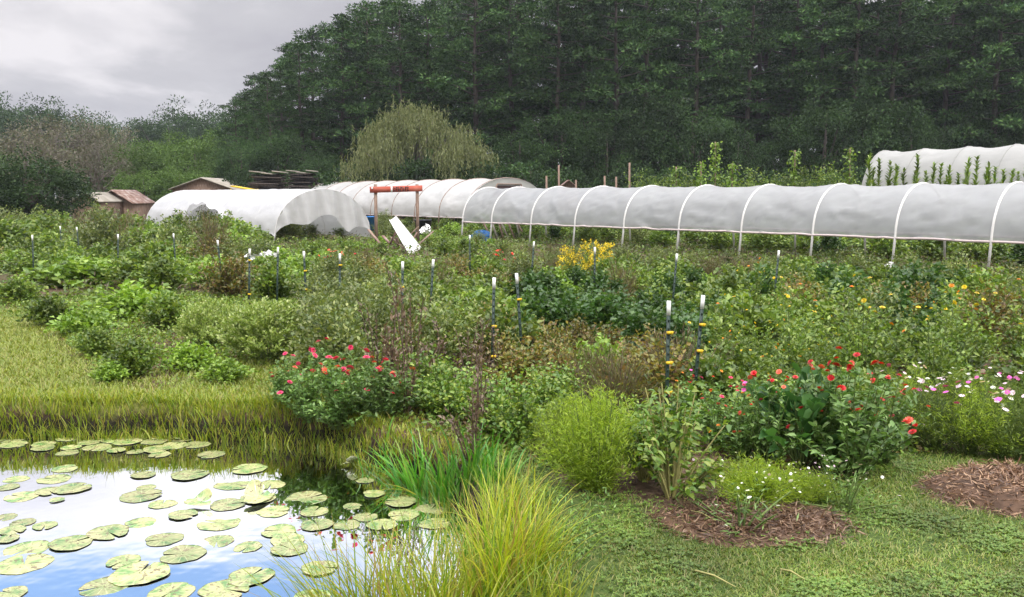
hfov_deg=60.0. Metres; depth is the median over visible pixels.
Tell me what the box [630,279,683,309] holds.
leafy bush
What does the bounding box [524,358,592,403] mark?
leafy bean plant
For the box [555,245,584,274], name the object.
goldenrod plant
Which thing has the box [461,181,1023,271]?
long hoop tunnel
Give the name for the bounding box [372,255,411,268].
leafy plant
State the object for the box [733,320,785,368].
yellow flowered plant
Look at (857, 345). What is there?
yellow flowered plant
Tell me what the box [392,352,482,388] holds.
leafy bean plant
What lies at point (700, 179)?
vine
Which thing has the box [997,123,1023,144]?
broadleaf tree
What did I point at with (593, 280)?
leafy plant
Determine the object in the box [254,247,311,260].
leafy plant
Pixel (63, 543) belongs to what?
lily pad
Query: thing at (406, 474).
iris clump
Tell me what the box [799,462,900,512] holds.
cosmos sprig
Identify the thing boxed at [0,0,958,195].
sky
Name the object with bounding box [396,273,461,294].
leafy bush
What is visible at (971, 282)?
leafy bush
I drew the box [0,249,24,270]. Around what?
leafy plant
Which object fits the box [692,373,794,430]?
leafy bean plant
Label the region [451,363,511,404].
leafy bean plant
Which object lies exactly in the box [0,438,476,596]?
pond water
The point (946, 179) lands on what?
tall spiky crop
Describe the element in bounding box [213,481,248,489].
lily pad
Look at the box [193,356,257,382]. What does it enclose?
leafy plant
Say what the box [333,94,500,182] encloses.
willow tree
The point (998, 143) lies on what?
broadleaf tree
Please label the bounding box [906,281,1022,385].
yellow flowered plant
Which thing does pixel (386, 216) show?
wild bush
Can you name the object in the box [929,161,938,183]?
tall spiky crop
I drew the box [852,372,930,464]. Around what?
zinnia plant
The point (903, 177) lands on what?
tall spiky crop
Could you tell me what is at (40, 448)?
lily pad
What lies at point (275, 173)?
understorey shrub
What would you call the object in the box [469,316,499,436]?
dried plant
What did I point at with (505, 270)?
leafy bush
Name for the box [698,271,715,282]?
leafy plant
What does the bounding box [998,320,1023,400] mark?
yellow flowered plant
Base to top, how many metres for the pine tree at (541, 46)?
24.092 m
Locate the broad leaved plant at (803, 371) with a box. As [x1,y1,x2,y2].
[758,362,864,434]
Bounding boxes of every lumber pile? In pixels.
[248,171,289,188]
[286,170,318,188]
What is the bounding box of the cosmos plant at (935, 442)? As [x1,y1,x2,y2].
[878,374,989,451]
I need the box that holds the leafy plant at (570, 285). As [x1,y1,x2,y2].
[555,275,580,296]
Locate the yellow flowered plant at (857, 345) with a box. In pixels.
[801,293,920,382]
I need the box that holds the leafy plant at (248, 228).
[228,222,270,240]
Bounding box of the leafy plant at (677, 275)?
[646,270,685,286]
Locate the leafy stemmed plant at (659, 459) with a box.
[625,377,731,499]
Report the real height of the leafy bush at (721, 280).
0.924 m
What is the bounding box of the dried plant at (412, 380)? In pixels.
[394,294,423,416]
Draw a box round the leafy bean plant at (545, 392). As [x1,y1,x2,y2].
[515,360,589,418]
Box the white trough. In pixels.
[389,216,420,252]
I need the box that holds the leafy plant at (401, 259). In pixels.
[384,255,412,263]
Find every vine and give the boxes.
[624,167,656,187]
[647,173,670,186]
[661,176,679,186]
[667,166,683,186]
[670,166,704,186]
[703,174,724,186]
[712,169,739,186]
[734,175,753,186]
[738,167,766,186]
[769,169,790,185]
[784,165,817,186]
[797,168,823,186]
[803,161,849,185]
[821,168,847,185]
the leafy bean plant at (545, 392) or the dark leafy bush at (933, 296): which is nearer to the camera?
the leafy bean plant at (545, 392)
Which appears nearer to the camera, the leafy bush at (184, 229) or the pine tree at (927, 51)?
the leafy bush at (184, 229)
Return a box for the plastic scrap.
[243,250,276,261]
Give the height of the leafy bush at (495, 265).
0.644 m
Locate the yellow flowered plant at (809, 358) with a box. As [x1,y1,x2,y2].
[784,341,831,384]
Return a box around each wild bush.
[0,205,8,220]
[0,206,36,222]
[26,203,74,226]
[52,219,116,251]
[65,198,141,255]
[67,203,113,225]
[75,201,114,223]
[129,213,205,258]
[178,211,231,239]
[193,205,216,227]
[200,229,259,260]
[224,234,266,255]
[226,229,296,268]
[258,278,373,357]
[272,224,307,239]
[279,289,426,382]
[282,246,361,294]
[287,264,338,313]
[297,283,338,312]
[298,279,377,323]
[299,261,348,287]
[305,221,320,235]
[309,268,369,291]
[310,249,361,276]
[316,274,360,302]
[319,255,372,284]
[320,238,341,251]
[330,279,433,358]
[337,270,410,321]
[341,259,398,297]
[350,277,434,333]
[352,270,412,308]
[372,216,390,234]
[378,208,393,226]
[382,217,405,238]
[385,216,403,226]
[390,287,525,370]
[392,252,463,291]
[396,279,436,294]
[398,281,449,320]
[405,220,415,235]
[468,248,504,264]
[471,229,486,241]
[480,234,518,260]
[486,246,554,281]
[504,244,536,263]
[541,248,564,266]
[568,245,582,258]
[590,244,614,256]
[613,244,632,257]
[624,229,652,244]
[644,244,667,260]
[644,248,668,266]
[663,245,681,258]
[680,250,698,266]
[693,248,712,264]
[711,247,745,267]
[741,266,794,284]
[751,255,772,270]
[826,246,884,274]
[828,273,925,345]
[871,248,925,275]
[918,248,975,283]
[997,262,1023,279]
[998,268,1023,315]
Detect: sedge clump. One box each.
[194,510,487,596]
[279,503,554,596]
[326,478,572,596]
[358,541,556,596]
[366,466,602,596]
[412,448,576,576]
[441,472,634,582]
[463,451,567,523]
[483,542,605,596]
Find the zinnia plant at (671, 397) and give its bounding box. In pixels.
[664,369,708,429]
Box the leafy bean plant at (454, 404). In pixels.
[422,362,513,423]
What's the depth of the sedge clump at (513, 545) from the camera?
4.57 m
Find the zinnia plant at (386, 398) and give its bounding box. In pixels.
[351,355,425,423]
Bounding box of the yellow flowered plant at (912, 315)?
[903,305,921,330]
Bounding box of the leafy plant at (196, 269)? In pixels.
[183,254,232,285]
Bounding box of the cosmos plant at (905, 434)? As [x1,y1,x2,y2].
[878,411,926,445]
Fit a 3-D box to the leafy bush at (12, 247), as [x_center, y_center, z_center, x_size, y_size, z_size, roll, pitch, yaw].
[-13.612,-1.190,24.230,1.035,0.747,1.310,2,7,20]
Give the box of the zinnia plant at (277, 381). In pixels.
[263,352,303,404]
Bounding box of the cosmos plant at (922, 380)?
[878,377,959,440]
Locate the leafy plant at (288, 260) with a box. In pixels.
[276,254,314,271]
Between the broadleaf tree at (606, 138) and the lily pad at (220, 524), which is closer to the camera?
the lily pad at (220, 524)
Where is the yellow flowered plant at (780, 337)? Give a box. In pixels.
[770,315,816,359]
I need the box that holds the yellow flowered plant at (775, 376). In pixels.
[756,341,802,390]
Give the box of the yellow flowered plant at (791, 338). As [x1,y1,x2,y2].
[742,294,856,381]
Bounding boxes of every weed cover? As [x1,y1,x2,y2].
[0,226,1023,304]
[0,287,316,394]
[0,289,1023,483]
[505,447,618,585]
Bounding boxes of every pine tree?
[212,96,267,170]
[215,91,273,166]
[227,72,286,173]
[233,70,289,168]
[237,69,306,171]
[247,60,312,166]
[256,37,350,172]
[258,28,360,166]
[258,45,325,150]
[259,42,333,157]
[278,21,376,171]
[291,17,382,180]
[304,18,376,178]
[306,0,424,215]
[313,10,390,146]
[327,1,410,158]
[335,6,413,117]
[337,0,457,167]
[351,0,449,218]
[362,0,443,132]
[378,0,480,217]
[380,7,472,173]
[391,0,473,122]
[398,4,473,165]
[414,0,542,171]
[420,1,505,155]
[424,0,537,159]
[432,0,511,135]
[450,0,542,151]
[452,0,569,169]
[458,0,566,167]
[471,0,551,163]
[479,0,590,182]
[480,0,556,150]
[498,0,604,168]
[500,0,619,170]
[514,0,647,174]
[516,0,632,178]
[547,0,694,187]
[547,1,644,174]
[570,0,643,152]
[586,0,717,173]
[588,0,693,169]
[598,2,673,151]
[620,0,739,164]
[623,0,745,173]
[649,0,755,163]
[657,0,768,173]
[669,0,806,177]
[670,0,760,159]
[684,0,838,171]
[692,0,811,167]
[700,1,819,175]
[733,0,851,159]
[735,0,795,170]
[741,0,846,160]
[750,1,842,166]
[759,0,879,169]
[772,0,877,133]
[778,0,937,164]
[781,1,872,154]
[820,0,882,174]
[827,0,927,163]
[832,0,942,124]
[834,0,958,148]
[851,0,970,149]
[862,0,962,124]
[875,1,1012,149]
[890,0,1023,148]
[895,0,1017,143]
[913,0,1023,143]
[925,0,1023,116]
[926,1,987,145]
[930,0,1023,145]
[959,0,1023,142]
[965,0,1023,144]
[976,0,1023,145]
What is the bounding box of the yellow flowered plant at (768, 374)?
[731,349,776,395]
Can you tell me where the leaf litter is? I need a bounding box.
[0,291,1023,486]
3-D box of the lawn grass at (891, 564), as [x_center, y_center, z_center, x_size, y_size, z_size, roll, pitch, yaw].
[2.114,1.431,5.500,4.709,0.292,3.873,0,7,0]
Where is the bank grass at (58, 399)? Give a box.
[0,382,531,514]
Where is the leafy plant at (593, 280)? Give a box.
[574,272,637,296]
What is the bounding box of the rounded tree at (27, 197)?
[0,142,106,218]
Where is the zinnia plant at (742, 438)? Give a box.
[716,381,769,460]
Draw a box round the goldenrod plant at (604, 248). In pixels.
[596,242,614,262]
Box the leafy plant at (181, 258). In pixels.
[167,255,197,280]
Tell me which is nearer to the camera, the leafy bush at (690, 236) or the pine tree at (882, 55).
the leafy bush at (690, 236)
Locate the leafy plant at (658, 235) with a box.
[643,230,676,246]
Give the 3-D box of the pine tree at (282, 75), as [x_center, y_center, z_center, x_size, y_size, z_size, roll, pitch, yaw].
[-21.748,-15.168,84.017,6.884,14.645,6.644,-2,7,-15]
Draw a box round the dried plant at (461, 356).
[447,315,490,385]
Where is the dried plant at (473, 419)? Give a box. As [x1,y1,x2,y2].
[437,340,488,469]
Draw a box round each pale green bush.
[172,294,236,346]
[203,294,312,360]
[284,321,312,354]
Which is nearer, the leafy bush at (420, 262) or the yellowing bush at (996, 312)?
the yellowing bush at (996, 312)
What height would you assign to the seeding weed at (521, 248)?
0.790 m
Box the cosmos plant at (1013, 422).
[972,393,1023,461]
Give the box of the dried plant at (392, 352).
[359,281,405,398]
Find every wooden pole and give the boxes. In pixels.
[558,165,559,185]
[628,163,629,187]
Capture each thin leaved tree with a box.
[0,115,83,190]
[2,105,121,215]
[46,133,134,194]
[58,116,144,191]
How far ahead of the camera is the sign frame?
32.72 m
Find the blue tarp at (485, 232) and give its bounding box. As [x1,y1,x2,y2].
[471,230,491,241]
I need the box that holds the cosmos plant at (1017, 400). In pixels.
[983,370,1023,422]
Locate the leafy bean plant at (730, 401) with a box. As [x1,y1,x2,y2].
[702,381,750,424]
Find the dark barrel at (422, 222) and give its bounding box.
[414,216,431,235]
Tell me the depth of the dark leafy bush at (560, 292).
12.65 m
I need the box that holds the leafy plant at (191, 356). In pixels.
[157,338,224,371]
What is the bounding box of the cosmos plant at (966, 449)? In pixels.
[914,378,1023,454]
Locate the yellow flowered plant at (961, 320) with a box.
[900,281,1012,371]
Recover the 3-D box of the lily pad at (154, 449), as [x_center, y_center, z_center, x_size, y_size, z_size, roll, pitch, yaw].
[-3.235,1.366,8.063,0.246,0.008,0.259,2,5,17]
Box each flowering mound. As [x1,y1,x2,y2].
[692,449,832,510]
[772,464,847,508]
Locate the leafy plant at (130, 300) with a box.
[67,278,185,318]
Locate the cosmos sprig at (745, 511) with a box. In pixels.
[669,476,798,548]
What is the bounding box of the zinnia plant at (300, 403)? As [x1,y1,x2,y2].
[271,347,328,422]
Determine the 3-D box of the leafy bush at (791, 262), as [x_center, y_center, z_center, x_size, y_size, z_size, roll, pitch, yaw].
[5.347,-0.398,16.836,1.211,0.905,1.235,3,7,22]
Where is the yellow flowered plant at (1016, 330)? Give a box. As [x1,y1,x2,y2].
[982,278,1023,364]
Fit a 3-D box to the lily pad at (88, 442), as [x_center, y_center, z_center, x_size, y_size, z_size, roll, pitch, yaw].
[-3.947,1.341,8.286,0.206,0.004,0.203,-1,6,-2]
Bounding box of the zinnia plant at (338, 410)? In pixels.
[300,355,371,430]
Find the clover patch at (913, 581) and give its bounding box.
[484,441,1023,596]
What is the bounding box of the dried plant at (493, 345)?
[483,324,516,383]
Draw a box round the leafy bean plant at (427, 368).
[386,344,464,409]
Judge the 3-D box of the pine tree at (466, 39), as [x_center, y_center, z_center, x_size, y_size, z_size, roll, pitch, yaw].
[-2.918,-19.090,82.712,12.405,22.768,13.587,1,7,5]
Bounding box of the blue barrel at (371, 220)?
[366,214,374,235]
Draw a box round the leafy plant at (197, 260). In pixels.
[193,255,214,263]
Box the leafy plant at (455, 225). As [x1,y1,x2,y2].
[447,221,463,230]
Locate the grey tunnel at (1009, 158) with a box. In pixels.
[862,144,1023,185]
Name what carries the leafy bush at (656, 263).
on the ground at (650, 489)
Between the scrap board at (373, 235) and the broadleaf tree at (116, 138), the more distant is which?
the broadleaf tree at (116, 138)
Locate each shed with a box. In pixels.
[70,192,123,221]
[108,190,154,219]
[168,177,246,192]
[560,180,574,187]
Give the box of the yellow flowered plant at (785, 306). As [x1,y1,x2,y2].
[760,276,817,347]
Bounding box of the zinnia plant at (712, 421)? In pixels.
[684,370,743,448]
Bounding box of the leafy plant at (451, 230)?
[433,224,460,237]
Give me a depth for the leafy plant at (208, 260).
20.33 m
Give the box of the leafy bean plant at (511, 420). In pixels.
[450,368,555,445]
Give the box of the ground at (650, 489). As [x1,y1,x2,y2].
[0,197,1023,596]
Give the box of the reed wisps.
[288,533,410,596]
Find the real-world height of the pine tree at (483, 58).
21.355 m
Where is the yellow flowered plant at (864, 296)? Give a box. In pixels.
[803,274,915,368]
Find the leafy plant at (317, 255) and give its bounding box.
[307,251,336,263]
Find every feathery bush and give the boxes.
[519,377,650,494]
[519,389,590,465]
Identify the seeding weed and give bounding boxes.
[63,209,100,235]
[84,207,144,239]
[183,209,235,255]
[358,246,380,264]
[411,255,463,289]
[493,254,553,281]
[502,243,531,261]
[516,244,536,256]
[537,243,556,259]
[545,257,564,270]
[553,332,615,398]
[563,337,675,415]
[587,258,648,296]
[599,282,648,308]
[621,322,739,398]
[693,251,731,276]
[727,251,761,272]
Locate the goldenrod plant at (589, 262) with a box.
[565,239,605,282]
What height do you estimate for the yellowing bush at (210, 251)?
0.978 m
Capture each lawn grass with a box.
[0,307,322,403]
[483,441,1023,596]
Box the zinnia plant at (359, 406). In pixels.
[330,345,402,415]
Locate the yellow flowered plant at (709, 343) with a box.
[707,328,757,365]
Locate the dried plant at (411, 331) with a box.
[385,261,446,383]
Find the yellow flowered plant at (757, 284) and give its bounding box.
[730,256,790,304]
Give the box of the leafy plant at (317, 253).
[307,247,339,258]
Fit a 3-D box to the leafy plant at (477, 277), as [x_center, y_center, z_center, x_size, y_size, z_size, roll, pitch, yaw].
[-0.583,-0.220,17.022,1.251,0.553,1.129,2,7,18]
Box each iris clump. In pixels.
[351,416,401,478]
[358,423,426,494]
[386,417,488,511]
[434,414,534,512]
[462,437,555,494]
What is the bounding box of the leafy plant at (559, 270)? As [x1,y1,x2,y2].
[540,265,571,282]
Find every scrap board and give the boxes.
[367,229,380,243]
[382,235,395,248]
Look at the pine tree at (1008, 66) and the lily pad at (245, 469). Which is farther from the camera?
the pine tree at (1008, 66)
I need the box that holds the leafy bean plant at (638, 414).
[615,393,673,440]
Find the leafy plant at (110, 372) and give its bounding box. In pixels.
[88,358,132,382]
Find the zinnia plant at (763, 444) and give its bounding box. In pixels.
[727,369,802,464]
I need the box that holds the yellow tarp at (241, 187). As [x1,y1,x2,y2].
[230,186,254,189]
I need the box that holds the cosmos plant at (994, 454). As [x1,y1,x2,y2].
[937,386,1023,459]
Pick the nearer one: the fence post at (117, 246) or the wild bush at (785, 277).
the wild bush at (785, 277)
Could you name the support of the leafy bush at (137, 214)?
on the ground at (650, 489)
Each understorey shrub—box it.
[222,170,258,188]
[240,169,292,188]
[285,169,337,188]
[308,163,369,215]
[350,162,413,215]
[377,155,465,218]
[425,156,502,221]
[480,172,505,178]
[485,158,571,188]
[537,167,599,187]
[577,177,631,187]
[606,160,673,187]
[647,165,710,186]
[681,170,738,186]
[709,168,781,186]
[757,167,813,185]
[815,163,867,184]
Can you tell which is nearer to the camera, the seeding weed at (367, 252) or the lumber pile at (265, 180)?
the seeding weed at (367, 252)
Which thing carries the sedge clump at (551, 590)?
on the ground at (650, 489)
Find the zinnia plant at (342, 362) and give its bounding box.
[293,337,352,392]
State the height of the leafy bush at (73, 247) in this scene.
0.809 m
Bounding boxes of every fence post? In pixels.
[31,235,34,281]
[117,234,118,262]
[173,233,175,258]
[217,240,223,293]
[248,249,250,305]
[276,247,278,307]
[303,251,307,292]
[339,253,341,284]
[401,261,404,303]
[429,259,434,312]
[469,235,470,275]
[491,277,496,371]
[515,273,522,343]
[531,242,534,272]
[593,247,595,292]
[665,301,673,426]
[672,254,677,310]
[692,295,705,411]
[774,250,779,300]
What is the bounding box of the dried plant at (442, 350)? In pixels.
[432,317,470,371]
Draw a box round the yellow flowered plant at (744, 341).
[713,322,764,377]
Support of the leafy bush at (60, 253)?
on the ground at (650, 489)
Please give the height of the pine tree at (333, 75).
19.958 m
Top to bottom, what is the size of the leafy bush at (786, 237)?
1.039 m
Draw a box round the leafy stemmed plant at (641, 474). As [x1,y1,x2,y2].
[607,394,684,480]
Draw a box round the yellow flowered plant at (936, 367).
[860,300,1000,399]
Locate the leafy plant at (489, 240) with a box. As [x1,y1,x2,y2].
[478,238,496,246]
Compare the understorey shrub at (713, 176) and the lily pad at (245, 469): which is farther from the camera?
the understorey shrub at (713, 176)
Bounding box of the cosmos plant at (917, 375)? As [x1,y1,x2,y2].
[877,360,961,409]
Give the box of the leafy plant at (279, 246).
[254,245,292,255]
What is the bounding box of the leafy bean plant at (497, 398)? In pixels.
[444,365,550,434]
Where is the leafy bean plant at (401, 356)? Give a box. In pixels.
[379,339,430,378]
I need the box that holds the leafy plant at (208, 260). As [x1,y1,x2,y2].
[183,254,230,274]
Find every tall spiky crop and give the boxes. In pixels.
[863,153,874,185]
[871,167,877,185]
[875,157,882,185]
[885,160,893,185]
[890,163,899,185]
[899,167,907,184]
[910,170,919,183]
[911,153,922,183]
[921,170,929,181]
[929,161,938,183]
[936,162,944,184]
[942,175,949,184]
[946,164,953,184]
[955,172,961,184]
[960,156,972,184]
[969,155,980,184]
[982,167,990,184]
[984,161,992,183]
[990,166,1000,183]
[997,168,1006,182]
[1006,168,1015,182]
[1014,171,1021,180]
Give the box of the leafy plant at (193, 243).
[179,232,210,254]
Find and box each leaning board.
[498,224,503,239]
[508,224,515,238]
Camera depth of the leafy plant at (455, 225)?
45.79 m
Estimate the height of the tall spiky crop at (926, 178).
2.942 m
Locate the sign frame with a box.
[370,184,422,242]
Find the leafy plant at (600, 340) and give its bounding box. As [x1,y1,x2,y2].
[554,332,637,376]
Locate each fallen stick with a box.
[694,569,735,586]
[780,568,804,579]
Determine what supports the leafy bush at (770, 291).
on the ground at (650, 489)
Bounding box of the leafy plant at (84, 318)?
[43,302,127,333]
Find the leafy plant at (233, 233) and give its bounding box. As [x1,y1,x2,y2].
[200,229,260,246]
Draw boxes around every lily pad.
[0,439,23,442]
[0,441,27,447]
[0,483,19,490]
[0,513,17,520]
[0,525,26,534]
[0,534,19,542]
[0,553,54,573]
[0,586,27,596]
[2,476,29,482]
[3,491,38,501]
[3,540,48,555]
[9,518,35,525]
[30,445,54,450]
[31,441,55,446]
[32,521,57,529]
[34,486,57,494]
[36,474,70,483]
[47,535,92,549]
[49,497,64,501]
[51,464,77,472]
[54,482,91,493]
[55,437,75,440]
[55,450,78,455]
[60,445,81,449]
[77,439,101,444]
[78,576,128,595]
[81,443,111,450]
[86,524,128,539]
[100,437,131,442]
[105,554,140,568]
[106,447,125,451]
[107,561,170,585]
[112,438,142,444]
[119,489,161,502]
[124,517,155,527]
[126,449,143,453]
[130,471,155,477]
[136,484,155,489]
[141,439,167,443]
[143,445,171,452]
[145,532,183,545]
[147,582,195,596]
[148,451,170,456]
[148,500,177,508]
[160,545,206,562]
[164,441,186,448]
[168,509,197,519]
[171,469,209,479]
[172,438,190,441]
[183,441,210,447]
[184,488,212,505]
[197,450,224,457]
[197,518,240,530]
[197,579,249,596]
[204,535,233,547]
[210,498,244,510]
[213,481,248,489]
[228,566,274,586]
[232,463,267,473]
[233,541,262,551]
[239,492,275,503]
[243,479,274,503]
[256,505,288,516]
[261,524,295,536]
[262,480,285,488]
[270,532,304,546]
[270,541,307,555]
[285,491,326,504]
[294,589,330,596]
[300,506,328,515]
[301,518,333,530]
[301,560,336,574]
[334,520,359,529]
[341,456,363,464]
[343,503,361,509]
[353,512,377,520]
[356,478,373,482]
[363,490,384,496]
[366,518,396,529]
[374,484,415,495]
[385,496,416,506]
[388,509,419,520]
[414,503,445,514]
[419,518,449,528]
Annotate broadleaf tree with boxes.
[0,91,42,122]
[0,92,77,151]
[0,95,29,131]
[0,95,89,202]
[0,115,22,137]
[0,149,27,185]
[0,151,53,202]
[13,143,83,199]
[18,96,112,205]
[60,111,140,156]
[64,104,120,190]
[83,143,171,196]
[92,117,154,148]
[105,166,173,204]
[110,128,198,189]
[114,110,164,201]
[117,117,159,140]
[123,103,213,148]
[128,94,223,152]
[144,161,216,195]
[150,126,236,181]
[154,99,228,146]
[182,150,247,182]
[205,106,285,152]
[208,131,281,188]
[235,118,314,179]
[296,139,340,176]
[486,118,560,182]
[511,93,604,187]
[558,110,656,187]
[588,74,711,177]
[636,91,747,181]
[702,118,777,185]
[754,125,817,181]
[763,84,880,185]
[813,74,926,176]
[861,100,964,164]
[918,90,1017,148]
[980,121,1023,147]
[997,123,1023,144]
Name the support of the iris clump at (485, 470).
on the ground at (650, 489)
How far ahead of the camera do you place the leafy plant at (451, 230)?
40.71 m
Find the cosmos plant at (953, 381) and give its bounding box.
[905,366,987,419]
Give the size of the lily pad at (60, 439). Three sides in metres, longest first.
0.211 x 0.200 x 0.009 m
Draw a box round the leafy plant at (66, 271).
[9,252,121,286]
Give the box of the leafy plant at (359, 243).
[353,241,370,250]
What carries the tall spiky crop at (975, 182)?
on the ground at (650, 489)
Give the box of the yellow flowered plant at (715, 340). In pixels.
[685,293,767,355]
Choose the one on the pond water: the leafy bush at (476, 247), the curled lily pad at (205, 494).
the curled lily pad at (205, 494)
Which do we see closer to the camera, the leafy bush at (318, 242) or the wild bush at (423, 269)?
the wild bush at (423, 269)
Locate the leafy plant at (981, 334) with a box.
[915,322,988,346]
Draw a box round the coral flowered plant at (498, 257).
[481,249,511,268]
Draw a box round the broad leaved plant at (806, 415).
[741,374,871,467]
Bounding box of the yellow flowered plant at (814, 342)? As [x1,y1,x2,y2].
[793,315,833,361]
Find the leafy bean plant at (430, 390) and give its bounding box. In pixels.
[394,355,473,418]
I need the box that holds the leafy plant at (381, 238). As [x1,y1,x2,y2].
[365,235,394,244]
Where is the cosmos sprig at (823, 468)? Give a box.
[794,455,869,490]
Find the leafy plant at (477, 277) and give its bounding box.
[457,272,492,288]
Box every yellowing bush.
[165,242,198,260]
[184,250,258,296]
[195,232,238,257]
[206,253,264,290]
[347,254,368,267]
[352,255,385,271]
[364,257,390,276]
[372,267,400,282]
[378,316,430,361]
[440,252,471,277]
[443,254,471,279]
[457,298,527,326]
[461,263,498,281]
[461,325,527,374]
[470,335,575,394]
[496,270,520,285]
[524,317,565,348]
[528,319,581,361]
[529,337,583,370]
[538,343,585,385]
[551,313,609,358]
[574,320,640,348]
[586,350,658,402]
[597,341,738,412]
[602,329,692,376]
[621,322,676,358]
[768,280,828,304]
[784,271,824,298]
[853,284,919,315]
[866,279,910,300]
[898,280,956,316]
[937,289,1023,346]
[942,261,982,276]
[959,278,1022,321]
[976,265,1018,282]
[998,285,1023,342]
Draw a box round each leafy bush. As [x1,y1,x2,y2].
[0,213,50,248]
[0,232,48,253]
[0,253,56,277]
[0,273,48,301]
[1,241,27,258]
[9,291,76,325]
[11,242,49,263]
[21,209,75,236]
[21,211,59,227]
[31,233,86,264]
[37,227,67,250]
[40,242,87,256]
[41,223,72,238]
[43,246,89,267]
[53,211,77,225]
[64,322,124,356]
[83,239,135,263]
[95,242,192,283]
[97,330,164,377]
[102,252,122,279]
[114,209,151,225]
[118,216,158,233]
[120,225,149,250]
[120,235,193,261]
[125,250,196,291]
[134,286,196,328]
[136,214,158,226]
[136,226,193,248]
[158,208,200,232]
[175,224,194,238]
[210,209,256,230]
[233,224,267,241]
[245,255,308,298]
[250,251,285,274]
[256,232,281,245]
[277,224,306,237]
[279,255,319,274]
[294,240,333,256]
[299,237,313,246]
[311,259,360,273]
[315,236,330,251]
[332,227,344,237]
[332,236,344,248]
[333,238,361,253]
[373,243,391,254]
[385,255,420,278]
[386,265,413,278]
[396,273,416,285]
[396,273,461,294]
[397,306,472,345]
[400,217,414,227]
[409,256,431,269]
[411,278,461,309]
[411,301,470,336]
[415,257,468,286]
[419,231,435,247]
[427,236,458,258]
[429,218,451,228]
[431,218,441,229]
[432,231,455,245]
[435,216,454,227]
[450,235,473,255]
[450,284,487,310]
[456,286,541,320]
[457,273,479,291]
[458,295,551,360]
[459,266,522,301]
[460,223,477,234]
[460,241,493,255]
[462,249,502,271]
[465,279,515,303]
[470,223,493,235]
[472,259,503,278]
[472,291,509,308]
[489,224,509,237]
[496,258,538,277]
[502,224,525,238]
[504,267,548,299]
[508,306,547,330]
[511,288,549,325]
[518,225,547,238]
[520,281,561,328]
[535,225,549,234]
[536,267,566,291]
[537,281,562,296]
[542,284,577,320]
[542,289,597,340]
[544,226,572,238]
[545,225,563,241]
[562,263,588,296]
[567,227,578,235]
[570,287,604,310]
[571,227,604,243]
[572,289,622,335]
[575,227,596,234]
[578,267,609,298]
[581,283,606,302]
[582,253,619,279]
[590,227,624,242]
[600,275,627,293]
[600,288,643,321]
[604,253,664,286]
[606,293,650,341]
[609,259,655,293]
[610,304,661,346]
[613,285,636,301]
[620,250,651,270]
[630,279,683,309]
[631,301,690,347]
[632,286,668,310]
[638,266,691,297]
[640,251,694,274]
[641,229,654,243]
[643,266,687,307]
[656,254,702,278]
[657,298,697,320]
[660,230,676,244]
[664,300,712,353]
[673,346,749,409]
[675,263,761,304]
[675,281,723,313]
[676,231,703,245]
[681,261,706,297]
[685,289,807,352]
[689,287,761,331]
[691,288,734,312]
[692,288,724,318]
[698,232,736,247]
[704,232,746,248]
[704,336,786,384]
[712,261,729,272]
[712,261,753,282]
[732,283,773,311]
[737,262,781,300]
[742,234,793,252]
[760,257,799,273]
[761,277,800,300]
[764,266,801,283]
[767,253,816,279]
[769,264,807,282]
[772,286,847,337]
[774,234,793,250]
[774,361,849,390]
[782,235,821,253]
[782,256,810,275]
[784,271,822,297]
[788,255,820,274]
[796,253,821,265]
[804,265,881,298]
[811,258,850,285]
[812,236,846,254]
[812,283,869,336]
[815,236,853,251]
[823,267,870,305]
[831,262,858,273]
[832,306,929,362]
[832,364,886,391]
[839,254,873,266]
[844,382,893,427]
[845,262,859,270]
[847,237,863,251]
[847,367,898,409]
[849,238,878,254]
[855,238,915,258]
[860,261,898,288]
[868,277,916,328]
[880,265,896,281]
[885,256,923,281]
[896,258,950,299]
[905,240,924,252]
[910,303,953,359]
[911,240,966,259]
[913,286,956,321]
[922,279,974,313]
[940,265,1022,313]
[942,264,973,287]
[956,263,1022,296]
[961,242,985,259]
[974,243,1013,263]
[985,345,1023,387]
[994,350,1023,370]
[1006,244,1023,265]
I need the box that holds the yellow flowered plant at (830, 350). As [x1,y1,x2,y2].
[809,332,850,365]
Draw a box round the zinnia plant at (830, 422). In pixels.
[783,359,872,467]
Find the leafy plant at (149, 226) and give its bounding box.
[143,221,174,234]
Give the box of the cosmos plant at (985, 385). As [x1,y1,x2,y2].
[943,364,1021,418]
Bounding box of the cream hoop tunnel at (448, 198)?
[312,177,535,228]
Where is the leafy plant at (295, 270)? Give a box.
[286,267,308,291]
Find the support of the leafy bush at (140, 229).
on the ground at (650, 489)
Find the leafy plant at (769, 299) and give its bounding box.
[766,292,793,305]
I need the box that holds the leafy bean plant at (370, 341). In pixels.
[358,329,388,356]
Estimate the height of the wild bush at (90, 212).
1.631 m
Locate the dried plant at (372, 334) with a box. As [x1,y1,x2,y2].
[356,297,408,376]
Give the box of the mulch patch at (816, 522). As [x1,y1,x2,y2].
[644,493,867,549]
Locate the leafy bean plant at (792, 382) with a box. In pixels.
[767,374,801,394]
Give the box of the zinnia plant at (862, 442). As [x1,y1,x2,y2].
[784,346,918,479]
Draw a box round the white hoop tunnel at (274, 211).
[146,189,369,240]
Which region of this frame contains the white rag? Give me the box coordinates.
[415,223,430,233]
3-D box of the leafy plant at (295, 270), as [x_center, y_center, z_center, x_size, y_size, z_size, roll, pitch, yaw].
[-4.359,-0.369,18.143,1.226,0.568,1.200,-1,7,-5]

